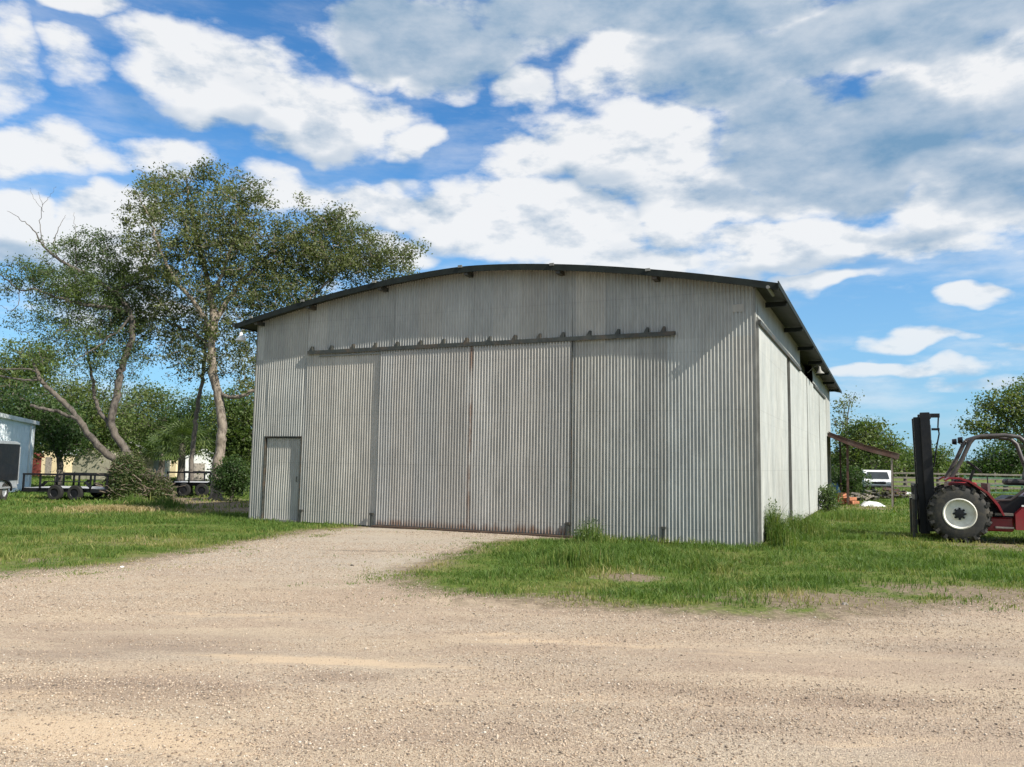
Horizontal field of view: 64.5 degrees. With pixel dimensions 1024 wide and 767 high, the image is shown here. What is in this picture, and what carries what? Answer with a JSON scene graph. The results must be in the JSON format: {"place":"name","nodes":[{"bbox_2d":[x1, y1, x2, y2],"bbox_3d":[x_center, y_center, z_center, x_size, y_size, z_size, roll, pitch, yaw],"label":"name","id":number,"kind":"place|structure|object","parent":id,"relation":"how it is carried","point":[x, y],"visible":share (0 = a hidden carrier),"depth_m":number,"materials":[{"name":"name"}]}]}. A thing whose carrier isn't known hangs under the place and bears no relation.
{"place":"outdoors","nodes":[
{"label":"outdoors","id":0,"kind":"place"},
{"bbox_2d":[0,475,1020,520],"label":"meadow grass","id":1,"kind":"structure","parent":0,"point":[74,502],"depth_m":29.35,"materials":[{"name":"green plant"}]},
{"bbox_2d":[0,525,1023,766],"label":"gravel drive","id":2,"kind":"structure","parent":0,"point":[1002,662],"depth_m":6.01,"materials":[{"name":"beige gravel"}]},
{"bbox_2d":[0,529,1023,766],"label":"gravel stones","id":3,"kind":"object","parent":2,"relation":"on","point":[241,690],"visible":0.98,"depth_m":5.63,"materials":[{"name":"beige gravel"}]},
{"bbox_2d":[0,476,1023,611],"bbox_3d":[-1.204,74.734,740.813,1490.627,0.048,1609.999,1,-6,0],"label":"ground","id":4,"kind":"structure","parent":0,"point":[636,578],"depth_m":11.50,"materials":[{"name":"green plant"}]},
{"bbox_2d":[0,440,20,500],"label":"cargo trailer","id":5,"kind":"object","parent":4,"relation":"on","point":[10,452],"visible":0.99,"depth_m":27.53,"materials":[{"name":"metal"}]},
{"bbox_2d":[0,413,39,491],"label":"blue building","id":6,"kind":"structure","parent":4,"relation":"on","point":[21,430],"depth_m":35.74,"materials":[{"name":"metal"}]},
{"bbox_2d":[32,453,44,475],"bbox_3d":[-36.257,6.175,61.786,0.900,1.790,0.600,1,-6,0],"label":"red shed","id":7,"kind":"structure","parent":4,"relation":"on","point":[36,468],"depth_m":61.65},
{"bbox_2d":[0,333,85,463],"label":"yard tree","id":8,"kind":"object","parent":4,"relation":"on","point":[9,360],"visible":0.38,"depth_m":52.22,"materials":[{"name":"green plant"}]},
{"bbox_2d":[0,369,100,485],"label":"yard tree","id":9,"kind":"object","parent":4,"relation":"on","point":[51,425],"visible":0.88,"depth_m":39.67,"materials":[{"name":"green plant"}]},
{"bbox_2d":[41,450,75,475],"bbox_3d":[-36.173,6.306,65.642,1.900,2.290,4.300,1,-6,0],"label":"cream house","id":10,"kind":"structure","parent":4,"relation":"on","point":[49,465],"depth_m":63.64,"materials":[{"name":"beige paint"}]},
{"bbox_2d":[45,457,51,475],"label":"door","id":11,"kind":"structure","parent":10,"relation":"in","point":[48,465],"depth_m":63.60,"materials":[{"name":"grey wood"}]},
{"bbox_2d":[22,472,108,499],"bbox_3d":[-15.118,3.767,29.687,4.221,0.930,2.860,1,-6,3],"label":"flatbed trailer","id":12,"kind":"object","parent":4,"relation":"on","point":[57,491],"visible":0.73,"depth_m":28.50,"materials":[{"name":"black paint"}]},
{"bbox_2d":[0,187,180,461],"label":"mesquite tree","id":13,"kind":"object","parent":4,"relation":"on","point":[71,296],"visible":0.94,"depth_m":30.66,"materials":[{"name":"green plant"}]},
{"bbox_2d":[38,370,159,464],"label":"yard tree","id":14,"kind":"object","parent":4,"relation":"on","point":[99,421],"visible":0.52,"depth_m":55.38,"materials":[{"name":"green plant"}]},
{"bbox_2d":[72,448,134,479],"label":"domed shed","id":15,"kind":"structure","parent":4,"relation":"on","point":[89,464],"depth_m":54.67,"materials":[{"name":"beige metal"}]},
{"bbox_2d":[86,457,100,479],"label":"door","id":16,"kind":"structure","parent":15,"relation":"in","point":[93,464],"depth_m":54.64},
{"bbox_2d":[26,502,184,512],"bbox_3d":[-11.531,3.561,23.331,4.265,0.223,2.514,1,-6,0],"label":"straw heap","id":17,"kind":"object","parent":4,"relation":"on","point":[135,508],"visible":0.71,"depth_m":22.97,"materials":[{"name":"beige plant"}]},
{"bbox_2d":[95,449,153,500],"bbox_3d":[-13.799,3.268,29.001,2.154,1.864,1.746,1,-6,0],"label":"brush pile","id":18,"kind":"object","parent":4,"relation":"on","point":[124,471],"visible":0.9,"depth_m":28.61,"materials":[{"name":"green plant"}]},
{"bbox_2d":[106,493,151,506],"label":"tall weeds","id":19,"kind":"object","parent":4,"relation":"on","point":[131,500],"visible":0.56,"depth_m":25.71,"materials":[{"name":"green plant"}]},
{"bbox_2d":[96,372,190,465],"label":"yard tree","id":20,"kind":"object","parent":4,"relation":"on","point":[154,404],"visible":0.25,"depth_m":59.43,"materials":[{"name":"green plant"}]},
{"bbox_2d":[128,442,169,476],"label":"pale shed","id":21,"kind":"structure","parent":4,"relation":"on","point":[154,465],"depth_m":57.95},
{"bbox_2d":[132,467,184,500],"bbox_3d":[-13.060,3.609,29.300,2.349,1.273,1.839,1,-6,0],"label":"brush pile","id":22,"kind":"object","parent":4,"relation":"on","point":[158,484],"visible":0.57,"depth_m":29.04,"materials":[{"name":"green plant"}]},
{"bbox_2d":[139,429,178,475],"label":"fan palm","id":23,"kind":"object","parent":4,"relation":"on","point":[161,464],"visible":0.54,"depth_m":46.55,"materials":[{"name":"green plant"}]},
{"bbox_2d":[136,495,196,508],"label":"tall weeds","id":24,"kind":"object","parent":4,"relation":"on","point":[165,502],"visible":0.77,"depth_m":24.88,"materials":[{"name":"green plant"}]},
{"bbox_2d":[126,384,216,465],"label":"yard tree","id":25,"kind":"object","parent":4,"relation":"on","point":[191,402],"visible":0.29,"depth_m":57.33,"materials":[{"name":"green plant"}]},
{"bbox_2d":[170,460,177,476],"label":"cream house","id":26,"kind":"structure","parent":4,"relation":"on","point":[174,467],"depth_m":65.46,"materials":[{"name":"beige paint"}]},
{"bbox_2d":[150,413,215,486],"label":"tree","id":27,"kind":"object","parent":4,"relation":"on","point":[182,449],"visible":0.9,"depth_m":41.60,"materials":[{"name":"green plant"}]},
{"bbox_2d":[177,449,213,479],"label":"white shed","id":28,"kind":"structure","parent":4,"relation":"on","point":[198,466],"depth_m":55.54,"materials":[{"name":"grey wood"}]},
{"bbox_2d":[194,463,204,479],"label":"door","id":29,"kind":"structure","parent":28,"relation":"in","point":[197,466],"depth_m":55.50,"materials":[{"name":"grey wood"}]},
{"bbox_2d":[168,280,236,493],"bbox_3d":[-13.731,-0.091,35.189,3.192,9.705,2.873,1,-6,0],"label":"slender tree","id":30,"kind":"object","parent":4,"relation":"on","point":[193,440],"visible":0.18,"depth_m":34.95,"materials":[{"name":"green plant"}]},
{"bbox_2d":[167,471,243,496],"bbox_3d":[-12.584,4.181,33.831,2.868,1.000,2.560,1,-6,-4],"label":"flatbed trailer","id":31,"kind":"object","parent":4,"relation":"on","point":[201,488],"visible":0.62,"depth_m":32.61,"materials":[{"name":"black paint"}]},
{"bbox_2d":[196,381,254,481],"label":"yard tree","id":32,"kind":"object","parent":4,"relation":"on","point":[239,436],"visible":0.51,"depth_m":49.02,"materials":[{"name":"green plant"}]},
{"bbox_2d":[205,451,250,500],"bbox_3d":[-10.285,3.440,29.783,1.878,1.885,1.628,1,-6,0],"label":"dark shrub","id":33,"kind":"object","parent":4,"relation":"on","point":[230,483],"visible":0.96,"depth_m":29.57,"materials":[{"name":"green plant"}]},
{"bbox_2d":[98,154,432,499],"bbox_3d":[-9.934,-2.107,31.529,13.482,13.757,5.601,1,-6,0],"label":"shade tree","id":34,"kind":"object","parent":4,"relation":"on","point":[314,253],"visible":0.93,"depth_m":31.47,"materials":[{"name":"green plant"}]},
{"bbox_2d":[232,263,841,546],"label":"metal hangar","id":35,"kind":"structure","parent":4,"relation":"on","point":[550,400],"depth_m":17.93,"materials":[{"name":"metal"}]},
{"bbox_2d":[260,436,301,522],"bbox_3d":[-5.786,2.390,20.373,1.194,2.130,0.200,-2,-6,25],"label":"walk door","id":36,"kind":"structure","parent":35,"relation":"in","point":[282,456],"depth_m":20.43,"materials":[{"name":"metal"}]},
{"bbox_2d":[376,346,471,529],"bbox_3d":[-2.049,1.235,18.740,2.438,4.125,0.082,-2,-6,25],"label":"sliding door","id":37,"kind":"structure","parent":35,"relation":"in","point":[424,434],"depth_m":18.70,"materials":[{"name":"metal"}]},
{"bbox_2d":[468,341,571,534],"bbox_3d":[0.161,1.169,17.724,2.416,4.125,0.082,-2,-6,25],"label":"sliding door","id":38,"kind":"structure","parent":35,"relation":"in","point":[520,442],"depth_m":17.69,"materials":[{"name":"metal"}]},
{"bbox_2d":[756,320,789,542],"bbox_3d":[5.830,1.154,17.973,0.058,4.320,5.040,-2,-6,25],"label":"sliding door","id":39,"kind":"structure","parent":35,"relation":"in","point":[772,378],"depth_m":17.44,"materials":[{"name":"metal"}]},
{"bbox_2d":[788,359,809,518],"bbox_3d":[8.173,1.693,23.047,0.058,4.320,4.950,-2,-6,25],"label":"sliding door","id":40,"kind":"structure","parent":35,"relation":"in","point":[797,381],"depth_m":22.57,"materials":[{"name":"metal"}]},
{"bbox_2d":[807,378,820,513],"bbox_3d":[10.267,2.172,27.568,0.058,4.320,5.040,-2,-6,25],"label":"sliding door","id":41,"kind":"structure","parent":35,"relation":"in","point":[814,462],"depth_m":27.22,"materials":[{"name":"metal"}]},
{"bbox_2d":[819,394,827,505],"bbox_3d":[12.132,2.602,31.618,0.058,4.320,3.880,-2,-6,25],"label":"sliding door","id":42,"kind":"structure","parent":35,"relation":"in","point":[822,402],"depth_m":31.70,"materials":[{"name":"metal"}]},
{"bbox_2d":[513,539,646,572],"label":"tall weeds","id":43,"kind":"object","parent":4,"relation":"on","point":[581,558],"visible":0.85,"depth_m":12.15,"materials":[{"name":"green plant"}]},
{"bbox_2d":[560,518,619,543],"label":"tall weeds","id":44,"kind":"object","parent":4,"relation":"on","point":[593,534],"visible":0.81,"depth_m":15.30,"materials":[{"name":"green plant"}]},
{"bbox_2d":[756,498,812,547],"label":"tall weeds","id":45,"kind":"object","parent":4,"relation":"on","point":[777,532],"visible":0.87,"depth_m":15.76,"materials":[{"name":"green plant"}]},
{"bbox_2d":[781,510,847,541],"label":"tall weeds","id":46,"kind":"object","parent":4,"relation":"on","point":[806,525],"visible":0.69,"depth_m":17.82,"materials":[{"name":"green plant"}]},
{"bbox_2d":[818,477,843,511],"bbox_3d":[11.020,3.968,28.349,1.078,1.378,1.100,-2,-6,26],"label":"bush","id":47,"kind":"object","parent":4,"relation":"on","point":[829,501],"visible":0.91,"depth_m":28.25,"materials":[{"name":"green plant"}]},
{"bbox_2d":[832,482,839,498],"bbox_3d":[14.917,5.046,37.706,0.900,0.900,0.876,1,-6,0],"label":"blue tarp","id":48,"kind":"object","parent":4,"relation":"on","point":[837,486],"visible":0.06,"depth_m":37.56,"materials":[{"name":"blue plastic"}]},
{"bbox_2d":[830,390,864,446],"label":"wispy tree","id":49,"kind":"object","parent":4,"relation":"on","point":[847,412],"visible":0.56,"depth_m":60.05,"materials":[{"name":"green plant"}]},
{"bbox_2d":[831,463,878,495],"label":"bush","id":50,"kind":"object","parent":4,"relation":"on","point":[856,478],"visible":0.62,"depth_m":40.77,"materials":[{"name":"green plant"}]},
{"bbox_2d":[810,507,909,524],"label":"tall weeds","id":51,"kind":"object","parent":4,"relation":"on","point":[847,514],"visible":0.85,"depth_m":24.04,"materials":[{"name":"green plant"}]},
{"bbox_2d":[846,492,880,500],"bbox_3d":[17.007,5.538,39.644,2.488,0.566,2.039,5,-7,-35],"label":"scrap pile","id":52,"kind":"object","parent":4,"relation":"on","point":[863,496],"visible":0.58,"depth_m":39.30,"materials":[{"name":"grey wood"}]},
{"bbox_2d":[828,432,899,506],"bbox_3d":[16.047,3.867,36.800,2.760,3.165,6.603,-2,-6,25],"label":"lean to","id":53,"kind":"object","parent":4,"relation":"on","point":[886,453],"visible":0.98,"depth_m":34.15,"materials":[{"name":"metal"}]},
{"bbox_2d":[831,413,913,489],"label":"tree","id":54,"kind":"object","parent":4,"relation":"on","point":[861,432],"visible":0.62,"depth_m":57.37,"materials":[{"name":"green plant"}]},
{"bbox_2d":[860,501,884,506],"bbox_3d":[14.965,4.991,33.689,0.993,0.221,0.654,-1,-6,15],"label":"white sheeting","id":55,"kind":"object","parent":4,"relation":"on","point":[872,504],"visible":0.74,"depth_m":33.49,"materials":[{"name":"plastic"}]},
{"bbox_2d":[862,470,890,488],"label":"parked van","id":56,"kind":"object","parent":4,"relation":"on","point":[883,477],"visible":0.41,"depth_m":54.47,"materials":[{"name":"white paint"}]},
{"bbox_2d":[860,489,902,498],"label":"scrap pile","id":57,"kind":"object","parent":4,"relation":"on","point":[884,494],"visible":0.59,"depth_m":42.28,"materials":[{"name":"metal"}]},
{"bbox_2d":[876,487,910,497],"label":"scrap pile","id":58,"kind":"object","parent":4,"relation":"on","point":[904,494],"visible":0.41,"depth_m":43.31,"materials":[{"name":"metal"}]},
{"bbox_2d":[876,444,913,484],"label":"field tree","id":59,"kind":"object","parent":4,"relation":"on","point":[905,475],"visible":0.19,"depth_m":74.45,"materials":[{"name":"green plant"}]},
{"bbox_2d":[832,453,1022,477],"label":"distant wood","id":60,"kind":"object","parent":4,"relation":"on","point":[962,466],"visible":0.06,"depth_m":142.84,"materials":[{"name":"green plant"}]},
{"bbox_2d":[903,442,960,485],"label":"field tree","id":61,"kind":"object","parent":4,"relation":"on","point":[940,460],"visible":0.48,"depth_m":71.32,"materials":[{"name":"green plant"}]},
{"bbox_2d":[893,472,1021,491],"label":"rail fence","id":62,"kind":"object","parent":4,"relation":"on","point":[994,475],"visible":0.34,"depth_m":59.91,"materials":[{"name":"grey wood"}]},
{"bbox_2d":[909,412,1023,542],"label":"rough terrain forklift","id":63,"kind":"object","parent":4,"relation":"on","point":[959,509],"visible":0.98,"depth_m":17.60,"materials":[{"name":"metal"}]},
{"bbox_2d":[950,373,1023,450],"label":"tree","id":64,"kind":"object","parent":4,"relation":"on","point":[1007,405],"visible":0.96,"depth_m":47.87,"materials":[{"name":"green plant"}]},
{"bbox_2d":[963,425,1023,491],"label":"field tree","id":65,"kind":"object","parent":4,"relation":"on","point":[1010,463],"visible":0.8,"depth_m":61.24,"materials":[{"name":"green plant"}]},
{"bbox_2d":[964,475,1022,493],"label":"pipe fence","id":66,"kind":"object","parent":4,"relation":"on","point":[965,477],"visible":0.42,"depth_m":45.09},
{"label":"broken block","id":67,"kind":"object","parent":4,"relation":"on","visible":0},
{"bbox_2d":[849,497,856,500],"bbox_3d":[14.445,4.910,34.474,0.360,0.158,0.206,1,-6,-4],"label":"broken block","id":68,"kind":"object","parent":67,"relation":"on","point":[852,498],"depth_m":34.38,"materials":[{"name":"orange brick"}]},
{"bbox_2d":[0,0,1023,465],"label":"sky","id":69,"kind":"structure","parent":0,"point":[864,159],"materials":[{"name":"blue"}]}
]}

